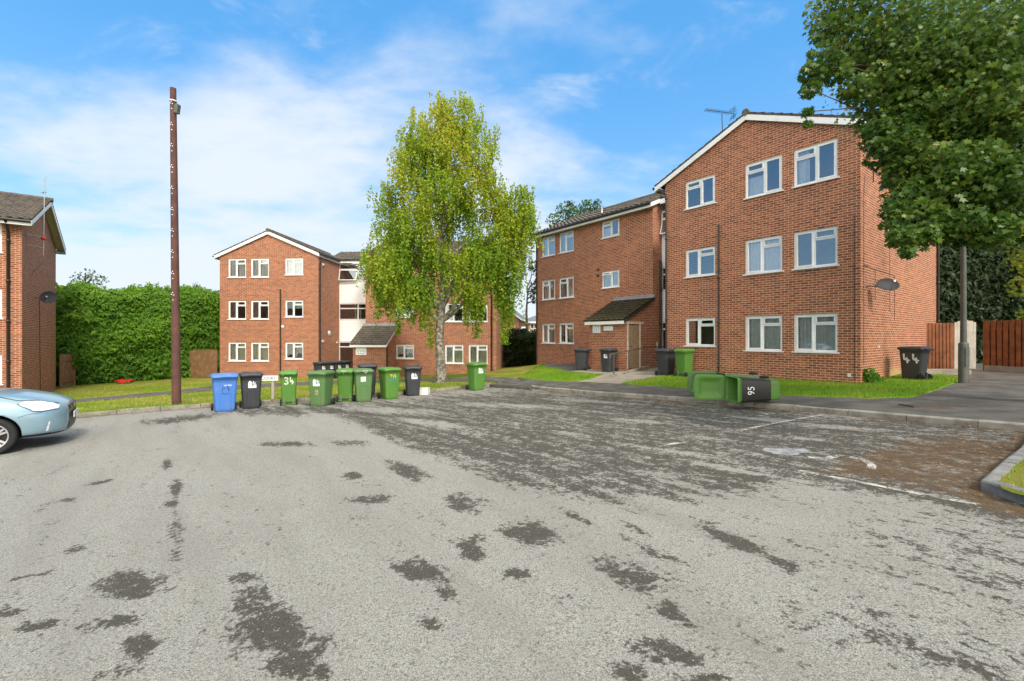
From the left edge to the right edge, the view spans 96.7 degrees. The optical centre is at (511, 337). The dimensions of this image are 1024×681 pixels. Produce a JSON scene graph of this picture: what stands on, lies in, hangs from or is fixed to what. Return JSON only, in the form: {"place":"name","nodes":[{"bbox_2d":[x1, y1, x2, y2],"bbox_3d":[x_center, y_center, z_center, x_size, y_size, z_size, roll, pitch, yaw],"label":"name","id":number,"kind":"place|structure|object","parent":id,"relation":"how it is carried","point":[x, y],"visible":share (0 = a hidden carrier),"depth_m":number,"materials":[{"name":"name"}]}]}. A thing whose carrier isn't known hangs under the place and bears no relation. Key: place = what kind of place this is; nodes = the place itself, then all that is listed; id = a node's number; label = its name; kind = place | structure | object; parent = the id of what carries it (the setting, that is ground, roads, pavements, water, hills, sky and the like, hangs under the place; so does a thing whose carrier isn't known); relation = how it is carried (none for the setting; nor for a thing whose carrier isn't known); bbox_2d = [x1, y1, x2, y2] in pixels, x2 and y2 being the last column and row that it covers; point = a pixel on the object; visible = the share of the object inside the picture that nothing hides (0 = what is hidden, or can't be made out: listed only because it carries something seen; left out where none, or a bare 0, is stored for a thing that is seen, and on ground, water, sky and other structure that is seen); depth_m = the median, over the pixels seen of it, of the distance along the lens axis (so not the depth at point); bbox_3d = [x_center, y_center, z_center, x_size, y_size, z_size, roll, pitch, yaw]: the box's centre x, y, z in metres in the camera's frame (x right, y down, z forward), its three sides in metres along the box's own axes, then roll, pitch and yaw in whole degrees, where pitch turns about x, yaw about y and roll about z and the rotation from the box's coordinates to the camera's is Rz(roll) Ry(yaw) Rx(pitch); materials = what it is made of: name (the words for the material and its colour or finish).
{"place":"outdoors","nodes":[
{"label":"outdoors","id":0,"kind":"place"},
{"bbox_2d":[51,364,539,412],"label":"lawn","id":1,"kind":"structure","parent":0,"point":[516,372],"depth_m":22.24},
{"bbox_2d":[0,191,65,391],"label":"apartment block","id":2,"kind":"structure","parent":1,"relation":"on","point":[27,334],"depth_m":19.23,"materials":[{"name":"red brick"}]},
{"bbox_2d":[0,355,3,384],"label":"window","id":3,"kind":"structure","parent":2,"relation":"in","point":[0,355],"depth_m":17.97,"materials":[{"name":"white plastic"}]},
{"bbox_2d":[0,289,3,318],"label":"window","id":4,"kind":"structure","parent":2,"relation":"in","point":[0,289],"depth_m":17.97,"materials":[{"name":"white plastic"}]},
{"bbox_2d":[26,177,45,255],"bbox_3d":[-20.140,-5.192,19.388,0.346,3.405,1.028,0,0,-19],"label":"tv aerial","id":5,"kind":"object","parent":2,"relation":"attached to","point":[43,238],"visible":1,"depth_m":19.54,"materials":[{"name":"grey metal"}]},
{"bbox_2d":[34,291,57,302],"bbox_3d":[-20.929,-1.811,20.451,0.744,0.558,0.448,0,0,-45],"label":"satellite dish","id":6,"kind":"object","parent":2,"relation":"attached to","point":[48,297],"visible":1,"depth_m":20.59,"materials":[{"name":"grey paint"}]},
{"bbox_2d":[59,354,75,388],"bbox_3d":[-24.357,1.826,24.952,0.098,1.844,1.754,0,0,-26],"label":"fence","id":7,"kind":"object","parent":1,"relation":"on","point":[67,374],"visible":0.99,"depth_m":24.89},
{"bbox_2d":[67,268,109,288],"bbox_3d":[-29.788,-0.842,31.593,3.501,7.972,1.661,0,0,16],"label":"thorn tree","id":8,"kind":"object","parent":1,"relation":"on","point":[86,277],"visible":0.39,"depth_m":31.52,"materials":[{"name":"green plant"}]},
{"bbox_2d":[56,280,219,385],"bbox_3d":[-22.752,-0.279,29.064,13.831,6.693,4.203,0,0,-41],"label":"conifer hedge","id":9,"kind":"object","parent":1,"relation":"on","point":[105,336],"visible":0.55,"depth_m":27.40,"materials":[{"name":"plant"}]},
{"bbox_2d":[169,87,180,403],"bbox_3d":[-9.869,-2.523,13.344,0.319,9.556,0.240,0,0,0],"label":"telegraph pole","id":10,"kind":"object","parent":1,"relation":"on","point":[175,108],"visible":0.99,"depth_m":13.27,"materials":[{"name":"brown wood"}]},
{"bbox_2d":[189,350,216,377],"bbox_3d":[-19.786,1.698,29.154,2.513,1.851,0.098,0,0,22],"label":"fence","id":11,"kind":"object","parent":1,"relation":"on","point":[203,363],"visible":0.89,"depth_m":29.10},
{"bbox_2d":[262,375,277,398],"bbox_3d":[-7.952,1.611,14.463,1.020,0.792,0.088,0,0,-6],"label":"street sign","id":12,"kind":"object","parent":1,"relation":"on","point":[273,379],"visible":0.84,"depth_m":14.47,"materials":[{"name":"metal"}]},
{"bbox_2d":[313,362,327,370],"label":"wheelie bin","id":13,"kind":"object","parent":1,"relation":"on","point":[320,365],"visible":0.46,"depth_m":25.79,"materials":[{"name":"black plastic"}]},
{"bbox_2d":[323,361,335,370],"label":"wheelie bin","id":14,"kind":"object","parent":1,"relation":"on","point":[330,365],"visible":0.22,"depth_m":26.27,"materials":[{"name":"black plastic"}]},
{"bbox_2d":[334,361,343,378],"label":"wheelie bin","id":15,"kind":"object","parent":1,"relation":"on","point":[338,364],"visible":0.33,"depth_m":26.58,"materials":[{"name":"black plastic"}]},
{"bbox_2d":[212,228,503,377],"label":"apartment block","id":16,"kind":"structure","parent":1,"relation":"on","point":[289,303],"depth_m":28.32,"materials":[{"name":"red brick"}]},
{"bbox_2d":[227,342,246,361],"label":"window","id":17,"kind":"structure","parent":16,"relation":"in","point":[237,350],"depth_m":28.43,"materials":[{"name":"white plastic"}]},
{"bbox_2d":[227,301,246,319],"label":"window","id":18,"kind":"structure","parent":16,"relation":"in","point":[233,305],"depth_m":28.38,"materials":[{"name":"white plastic"}]},
{"bbox_2d":[228,259,246,277],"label":"window","id":19,"kind":"structure","parent":16,"relation":"in","point":[233,263],"depth_m":28.48,"materials":[{"name":"white plastic"}]},
{"bbox_2d":[250,342,269,361],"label":"window","id":20,"kind":"structure","parent":16,"relation":"in","point":[259,350],"depth_m":28.39,"materials":[{"name":"white plastic"}]},
{"bbox_2d":[250,300,269,319],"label":"window","id":21,"kind":"structure","parent":16,"relation":"in","point":[255,305],"depth_m":28.30,"materials":[{"name":"white plastic"}]},
{"bbox_2d":[250,259,269,277],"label":"window","id":22,"kind":"structure","parent":16,"relation":"in","point":[259,267],"depth_m":28.39,"materials":[{"name":"white plastic"}]},
{"bbox_2d":[284,258,302,275],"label":"window","id":23,"kind":"structure","parent":16,"relation":"in","point":[294,266],"depth_m":28.25,"materials":[{"name":"white plastic"}]},
{"bbox_2d":[284,342,303,359],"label":"window","id":24,"kind":"structure","parent":16,"relation":"in","point":[290,346],"depth_m":28.16,"materials":[{"name":"white plastic"}]},
{"bbox_2d":[284,300,303,317],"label":"window","id":25,"kind":"structure","parent":16,"relation":"in","point":[290,304],"depth_m":28.15,"materials":[{"name":"white plastic"}]},
{"bbox_2d":[338,264,365,281],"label":"window","id":26,"kind":"structure","parent":16,"relation":"in","point":[339,264],"depth_m":30.86,"materials":[{"name":"white plastic"}]},
{"bbox_2d":[339,303,365,319],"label":"window","id":27,"kind":"structure","parent":16,"relation":"in","point":[358,308],"depth_m":30.87,"materials":[{"name":"white plastic"}]},
{"bbox_2d":[356,347,365,354],"bbox_3d":[-8.871,0.820,26.753,0.640,0.440,0.024,0,0,4],"label":"wall sign","id":28,"kind":"object","parent":16,"relation":"attached to","point":[360,351],"visible":1,"depth_m":26.74,"materials":[{"name":"white paint"}]},
{"bbox_2d":[396,345,413,358],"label":"window","id":29,"kind":"structure","parent":16,"relation":"in","point":[400,349],"depth_m":28.66,"materials":[{"name":"white plastic"}]},
{"bbox_2d":[445,345,462,363],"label":"window","id":30,"kind":"structure","parent":16,"relation":"in","point":[453,353],"depth_m":28.55,"materials":[{"name":"white plastic"}]},
{"bbox_2d":[445,303,462,321],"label":"window","id":31,"kind":"structure","parent":16,"relation":"in","point":[453,320],"depth_m":28.44,"materials":[{"name":"white plastic"}]},
{"bbox_2d":[469,345,487,363],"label":"window","id":32,"kind":"structure","parent":16,"relation":"in","point":[477,353],"depth_m":28.47,"materials":[{"name":"white plastic"}]},
{"bbox_2d":[357,363,377,394],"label":"wheelie bin","id":33,"kind":"object","parent":1,"relation":"on","point":[373,366],"visible":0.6,"depth_m":15.39,"materials":[{"name":"black plastic"}]},
{"bbox_2d":[354,90,545,382],"bbox_3d":[-2.563,-4.253,19.517,8.081,12.846,4.138,0,0,0],"label":"birch tree","id":34,"kind":"object","parent":1,"relation":"on","point":[477,257],"visible":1,"depth_m":19.16,"materials":[{"name":"green plant"}]},
{"bbox_2d":[503,327,536,366],"bbox_3d":[2.215,0.545,31.985,6.431,3.428,2.957,0,0,29],"label":"shrub hedge","id":35,"kind":"object","parent":1,"relation":"on","point":[520,350],"visible":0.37,"depth_m":32.27,"materials":[{"name":"green plant"}]},
{"bbox_2d":[525,260,535,331],"bbox_3d":[2.265,-2.108,39.090,1.998,9.034,1.988,0,0,-26],"label":"ash tree","id":36,"kind":"object","parent":1,"relation":"on","point":[532,292],"visible":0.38,"depth_m":39.24,"materials":[{"name":"green plant"}]},
{"bbox_2d":[62,365,1023,491],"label":"grass","id":37,"kind":"structure","parent":1,"relation":"on","point":[890,385],"depth_m":14.28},
{"bbox_2d":[74,377,521,401],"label":"path","id":38,"kind":"structure","parent":0,"point":[503,379],"depth_m":20.02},
{"bbox_2d":[490,380,530,389],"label":"pavement","id":39,"kind":"structure","parent":0,"point":[523,384],"depth_m":17.17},
{"bbox_2d":[0,376,1023,680],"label":"road","id":40,"kind":"structure","parent":0,"point":[496,534],"depth_m":3.62,"materials":[{"name":"asphalt"}]},
{"bbox_2d":[0,387,77,453],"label":"parked car","id":41,"kind":"object","parent":40,"relation":"on","point":[24,413],"visible":1,"depth_m":8.13,"materials":[{"name":"blue paint"}]},
{"bbox_2d":[210,373,238,411],"bbox_3d":[-7.959,1.514,12.601,0.651,1.030,0.812,0,0,-36],"label":"wheelie bin","id":42,"kind":"object","parent":40,"relation":"on","point":[224,386],"visible":1,"depth_m":12.36,"materials":[{"name":"blue plastic"}]},
{"bbox_2d":[239,371,262,408],"bbox_3d":[-7.542,1.520,13.148,0.597,1.030,0.774,0,0,-33],"label":"wheelie bin","id":43,"kind":"object","parent":40,"relation":"on","point":[250,382],"visible":1,"depth_m":12.91,"materials":[{"name":"black plastic"}]},
{"bbox_2d":[76,383,491,417],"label":"kerb","id":44,"kind":"structure","parent":40,"relation":"on","point":[112,412],"depth_m":12.88,"materials":[{"name":"concrete"}]},
{"bbox_2d":[279,370,297,405],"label":"wheelie bin","id":45,"kind":"object","parent":40,"relation":"on","point":[288,378],"visible":1,"depth_m":13.63,"materials":[{"name":"green plastic"}]},
{"bbox_2d":[306,370,335,405],"bbox_3d":[-5.631,1.497,13.460,0.597,1.030,0.774,0,0,5],"label":"wheelie bin","id":46,"kind":"object","parent":40,"relation":"on","point":[320,385],"visible":1,"depth_m":13.19,"materials":[{"name":"green plastic"}]},
{"bbox_2d":[336,368,353,401],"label":"wheelie bin","id":47,"kind":"object","parent":40,"relation":"on","point":[345,379],"visible":0.95,"depth_m":14.30,"materials":[{"name":"green plastic"}]},
{"bbox_2d":[353,368,373,401],"bbox_3d":[-4.685,1.497,14.327,0.597,1.030,0.774,0,0,-23],"label":"wheelie bin","id":48,"kind":"object","parent":40,"relation":"on","point":[363,381],"visible":0.94,"depth_m":14.06,"materials":[{"name":"green plastic"}]},
{"bbox_2d":[377,367,401,399],"bbox_3d":[-4.026,1.495,14.919,0.597,1.030,0.774,0,0,-39],"label":"wheelie bin","id":49,"kind":"object","parent":40,"relation":"on","point":[389,378],"visible":0.98,"depth_m":14.70,"materials":[{"name":"green plastic"}]},
{"bbox_2d":[403,365,421,395],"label":"wheelie bin","id":50,"kind":"object","parent":40,"relation":"on","point":[412,373],"visible":0.99,"depth_m":15.57,"materials":[{"name":"black plastic"}]},
{"bbox_2d":[419,387,429,394],"bbox_3d":[-3.071,1.883,15.935,0.350,0.248,0.240,0,0,8],"label":"foam box","id":51,"kind":"object","parent":40,"relation":"on","point":[424,390],"visible":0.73,"depth_m":15.82,"materials":[{"name":"white plastic"}]},
{"bbox_2d":[465,362,486,390],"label":"wheelie bin","id":52,"kind":"object","parent":40,"relation":"on","point":[476,371],"visible":0.98,"depth_m":16.73,"materials":[{"name":"green plastic"}]},
{"bbox_2d":[77,386,1020,512],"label":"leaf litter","id":53,"kind":"object","parent":40,"relation":"on","point":[848,444],"visible":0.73,"depth_m":6.24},
{"bbox_2d":[609,365,648,375],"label":"kerb","id":54,"kind":"structure","parent":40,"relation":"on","point":[637,369],"depth_m":19.43,"materials":[{"name":"concrete"}]},
{"bbox_2d":[531,385,1023,431],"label":"kerb","id":55,"kind":"structure","parent":40,"relation":"on","point":[1003,425],"depth_m":9.09,"materials":[{"name":"concrete"}]},
{"bbox_2d":[762,448,809,454],"bbox_3d":[3.825,1.585,6.337,0.619,0.027,0.442,0,0,23],"label":"repair patch","id":56,"kind":"object","parent":40,"relation":"on","point":[787,451],"visible":1,"depth_m":6.35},
{"bbox_2d":[668,412,978,504],"bbox_3d":[3.934,1.597,7.253,2.946,0.116,5.417,0,0,21],"label":"bay marking","id":57,"kind":"object","parent":40,"relation":"on","point":[870,464],"visible":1,"depth_m":5.50,"materials":[{"name":"beige paint"}]},
{"bbox_2d":[927,369,970,374],"bbox_3d":[14.393,1.220,15.511,1.900,0.260,0.550,0,0,3],"label":"step","id":58,"kind":"object","parent":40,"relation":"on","point":[945,371],"visible":0.3,"depth_m":15.24,"materials":[{"name":"concrete"}]},
{"bbox_2d":[958,243,969,382],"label":"lamp column","id":59,"kind":"structure","parent":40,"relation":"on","point":[963,359],"depth_m":12.81,"materials":[{"name":"metal"}]},
{"bbox_2d":[965,347,969,366],"bbox_3d":[12.755,0.546,12.748,0.110,0.550,0.012,0,0,0],"label":"access door","id":60,"kind":"structure","parent":59,"relation":"in","point":[967,349],"depth_m":12.74,"materials":[{"name":"grey paint"}]},
{"bbox_2d":[981,444,1023,504],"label":"kerb","id":61,"kind":"structure","parent":40,"relation":"on","point":[991,483],"depth_m":4.57,"materials":[{"name":"concrete"}]},
{"bbox_2d":[0,0,1023,317],"label":"sky","id":62,"kind":"structure","parent":0,"point":[291,111],"materials":[{"name":"blue"}]},
{"bbox_2d":[519,364,602,380],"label":"lawn","id":63,"kind":"structure","parent":0,"point":[589,374],"depth_m":19.16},
{"bbox_2d":[545,198,603,226],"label":"ash tree","id":64,"kind":"object","parent":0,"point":[572,209],"visible":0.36,"depth_m":42.90,"materials":[{"name":"green plant"}]},
{"bbox_2d":[572,367,658,383],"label":"path","id":65,"kind":"structure","parent":0,"point":[605,377],"depth_m":17.87,"materials":[{"name":"concrete"}]},
{"bbox_2d":[573,348,591,370],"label":"wheelie bin","id":66,"kind":"object","parent":65,"relation":"on","point":[581,357],"visible":1,"depth_m":21.23,"materials":[{"name":"black plastic"}]},
{"bbox_2d":[599,348,617,371],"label":"wheelie bin","id":67,"kind":"object","parent":65,"relation":"on","point":[607,363],"visible":0.99,"depth_m":19.90,"materials":[{"name":"black plastic"}]},
{"bbox_2d":[609,346,664,373],"bbox_3d":[5.321,1.022,19.535,4.141,1.265,0.467,0,0,-40],"label":"handrail","id":68,"kind":"object","parent":65,"relation":"on","point":[628,355],"visible":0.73,"depth_m":19.28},
{"bbox_2d":[494,363,1023,422],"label":"pavement","id":69,"kind":"structure","parent":0,"point":[991,395],"depth_m":10.28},
{"bbox_2d":[687,371,763,393],"bbox_3d":[5.356,1.169,11.434,1.652,0.597,0.808,0,0,6],"label":"wheelie bin","id":70,"kind":"object","parent":69,"relation":"on","point":[690,378],"visible":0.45,"depth_m":11.72,"materials":[{"name":"green plastic"}]},
{"bbox_2d":[532,108,939,382],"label":"apartment block","id":71,"kind":"structure","parent":69,"relation":"on","point":[747,241],"depth_m":15.89,"materials":[{"name":"red brick"}]},
{"bbox_2d":[541,324,555,343],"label":"window","id":72,"kind":"structure","parent":71,"relation":"in","point":[548,330],"depth_m":27.19,"materials":[{"name":"white plastic"}]},
{"bbox_2d":[541,279,555,300],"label":"window","id":73,"kind":"structure","parent":71,"relation":"in","point":[547,290],"depth_m":27.37,"materials":[{"name":"white plastic"}]},
{"bbox_2d":[541,235,555,257],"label":"window","id":74,"kind":"structure","parent":71,"relation":"in","point":[546,240],"depth_m":27.17,"materials":[{"name":"white plastic"}]},
{"bbox_2d":[558,323,573,343],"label":"window","id":75,"kind":"structure","parent":71,"relation":"in","point":[571,325],"depth_m":25.95,"materials":[{"name":"white plastic"}]},
{"bbox_2d":[559,276,573,298],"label":"window","id":76,"kind":"structure","parent":71,"relation":"in","point":[565,281],"depth_m":26.10,"materials":[{"name":"white plastic"}]},
{"bbox_2d":[559,230,573,253],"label":"window","id":77,"kind":"structure","parent":71,"relation":"in","point":[567,237],"depth_m":25.95,"materials":[{"name":"white plastic"}]},
{"bbox_2d":[593,325,600,332],"bbox_3d":[3.978,-0.392,21.419,0.024,0.370,0.470,0,0,-37],"label":"wall sign","id":78,"kind":"object","parent":71,"relation":"attached to","point":[596,328],"visible":1,"depth_m":21.38,"materials":[{"name":"white paint"}]},
{"bbox_2d":[600,218,619,239],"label":"window","id":79,"kind":"structure","parent":71,"relation":"in","point":[606,233],"depth_m":23.57,"materials":[{"name":"white plastic"}]},
{"bbox_2d":[601,270,619,288],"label":"window","id":80,"kind":"structure","parent":71,"relation":"in","point":[611,277],"depth_m":23.40,"materials":[{"name":"white plastic"}]},
{"bbox_2d":[683,318,716,346],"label":"window","id":81,"kind":"structure","parent":71,"relation":"in","point":[699,344],"depth_m":17.01,"materials":[{"name":"white plastic"}]},
{"bbox_2d":[683,246,716,278],"bbox_3d":[7.022,-2.782,16.972,0.160,1.070,1.283,0,0,-37],"label":"window","id":82,"kind":"structure","parent":71,"relation":"in","point":[700,255],"depth_m":17.01,"materials":[{"name":"white plastic"}]},
{"bbox_2d":[683,175,716,210],"bbox_3d":[7.022,-5.382,16.972,0.160,1.070,1.283,0,0,-37],"label":"window","id":83,"kind":"structure","parent":71,"relation":"in","point":[701,181],"depth_m":16.98,"materials":[{"name":"white plastic"}]},
{"bbox_2d":[708,107,735,129],"bbox_3d":[7.649,-7.920,16.750,1.232,1.173,0.320,0,0,-14],"label":"tv aerial","id":84,"kind":"object","parent":71,"relation":"attached to","point":[717,111],"visible":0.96,"depth_m":16.80,"materials":[{"name":"metal"}]},
{"bbox_2d":[743,315,783,351],"bbox_3d":[8.428,-0.117,15.213,0.256,1.200,1.282,0,0,-37],"label":"window","id":85,"kind":"structure","parent":71,"relation":"in","point":[763,333],"depth_m":15.22,"materials":[{"name":"white plastic"}]},
{"bbox_2d":[743,235,783,275],"bbox_3d":[8.428,-2.717,15.213,0.256,1.200,1.282,0,0,-37],"label":"window","id":86,"kind":"structure","parent":71,"relation":"in","point":[763,255],"depth_m":15.22,"materials":[{"name":"white plastic"}]},
{"bbox_2d":[743,155,783,199],"bbox_3d":[8.425,-5.317,15.211,0.250,1.200,1.282,0,0,-37],"label":"window","id":87,"kind":"structure","parent":71,"relation":"in","point":[755,186],"depth_m":15.36,"materials":[{"name":"white plastic"}]},
{"bbox_2d":[791,313,839,353],"bbox_3d":[9.350,-0.117,14.008,0.256,1.200,1.286,0,0,-37],"label":"window","id":88,"kind":"structure","parent":71,"relation":"in","point":[813,333],"depth_m":14.02,"materials":[{"name":"white plastic"}]},
{"bbox_2d":[791,226,839,270],"bbox_3d":[9.312,-2.717,13.979,0.160,1.200,1.286,0,0,-37],"label":"window","id":89,"kind":"structure","parent":71,"relation":"in","point":[814,232],"depth_m":14.00,"materials":[{"name":"white plastic"}]},
{"bbox_2d":[791,138,839,188],"bbox_3d":[9.347,-5.317,14.006,0.249,1.200,1.286,0,0,-37],"label":"window","id":90,"kind":"structure","parent":71,"relation":"in","point":[802,157],"depth_m":14.22,"materials":[{"name":"white plastic"}]},
{"bbox_2d":[866,278,899,290],"bbox_3d":[10.797,-1.532,13.261,0.746,0.384,0.450,0,0,43],"label":"satellite dish","id":91,"kind":"object","parent":71,"relation":"attached to","point":[887,284],"visible":1,"depth_m":13.25,"materials":[{"name":"grey paint"}]},
{"bbox_2d":[693,374,779,402],"bbox_3d":[5.076,1.167,10.333,1.656,0.597,0.788,0,0,1],"label":"wheelie bin","id":92,"kind":"object","parent":69,"relation":"on","point":[734,389],"visible":1,"depth_m":10.49,"materials":[{"name":"green plastic"}]},
{"bbox_2d":[898,403,967,407],"bbox_3d":[8.285,1.335,8.980,0.950,0.031,0.420,-2,-1,5],"label":"drain cover","id":93,"kind":"object","parent":69,"relation":"on","point":[917,405],"visible":1,"depth_m":8.87,"materials":[{"name":"metal"}]},
{"bbox_2d":[927,323,953,368],"bbox_3d":[16.757,0.354,17.829,1.021,1.850,0.098,0,0,3],"label":"fence","id":94,"kind":"object","parent":69,"relation":"on","point":[940,339],"visible":0.77,"depth_m":17.79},
{"bbox_2d":[954,320,975,368],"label":"garden gate","id":95,"kind":"structure","parent":69,"relation":"on","point":[971,333],"depth_m":17.73,"materials":[{"name":"beige wood"}]},
{"bbox_2d":[940,242,1023,362],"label":"conifer hedge","id":96,"kind":"object","parent":69,"relation":"on","point":[988,298],"visible":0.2,"depth_m":21.05,"materials":[{"name":"green plant"}]},
{"bbox_2d":[983,320,1023,371],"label":"fence","id":97,"kind":"object","parent":69,"relation":"on","point":[1003,345],"visible":0.93,"depth_m":16.16,"materials":[{"name":"wood"}]},
{"bbox_2d":[1001,238,1023,320],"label":"young tree","id":98,"kind":"object","parent":69,"relation":"on","point":[1019,265],"visible":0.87,"depth_m":9.28,"materials":[{"name":"green plant"}]},
{"bbox_2d":[622,375,957,398],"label":"lawn","id":99,"kind":"structure","parent":0,"point":[803,394],"depth_m":11.86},
{"bbox_2d":[654,348,674,375],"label":"wheelie bin","id":100,"kind":"object","parent":99,"relation":"on","point":[666,361],"visible":0.91,"depth_m":17.32,"materials":[{"name":"black plastic"}]},
{"bbox_2d":[674,349,694,376],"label":"wheelie bin","id":101,"kind":"object","parent":99,"relation":"on","point":[684,361],"visible":0.97,"depth_m":16.62,"materials":[{"name":"green plastic"}]},
{"bbox_2d":[862,367,885,382],"bbox_3d":[10.526,1.115,13.301,1.001,0.499,0.450,0,0,-36],"label":"shrub","id":102,"kind":"object","parent":99,"relation":"on","point":[872,375],"visible":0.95,"depth_m":13.12,"materials":[{"name":"green plant"}]},
{"bbox_2d":[897,346,933,379],"bbox_3d":[12.418,0.792,14.019,0.597,1.030,0.774,0,0,-26],"label":"wheelie bin","id":103,"kind":"object","parent":99,"relation":"on","point":[914,360],"visible":0.97,"depth_m":13.86,"materials":[{"name":"black plastic"}]},
{"bbox_2d":[1000,459,1023,494],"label":"lawn","id":104,"kind":"structure","parent":0,"point":[1017,477],"depth_m":4.58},
{"bbox_2d":[796,0,1023,278],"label":"maple tree","id":105,"kind":"object","parent":104,"relation":"on","point":[943,127],"visible":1,"depth_m":6.18,"materials":[{"name":"green plant"}]},
{"bbox_3d":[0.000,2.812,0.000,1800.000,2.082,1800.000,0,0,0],"label":"ground","id":106,"kind":"structure","parent":0,"visible":0},
{"bbox_2d":[505,310,530,330],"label":"brick house","id":107,"kind":"structure","parent":106,"relation":"on","point":[519,319],"depth_m":51.72,"materials":[{"name":"brown brick"}]},
{"bbox_2d":[528,315,535,330],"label":"brick house","id":108,"kind":"structure","parent":106,"relation":"on","point":[532,324],"depth_m":62.00,"materials":[{"name":"paint"}]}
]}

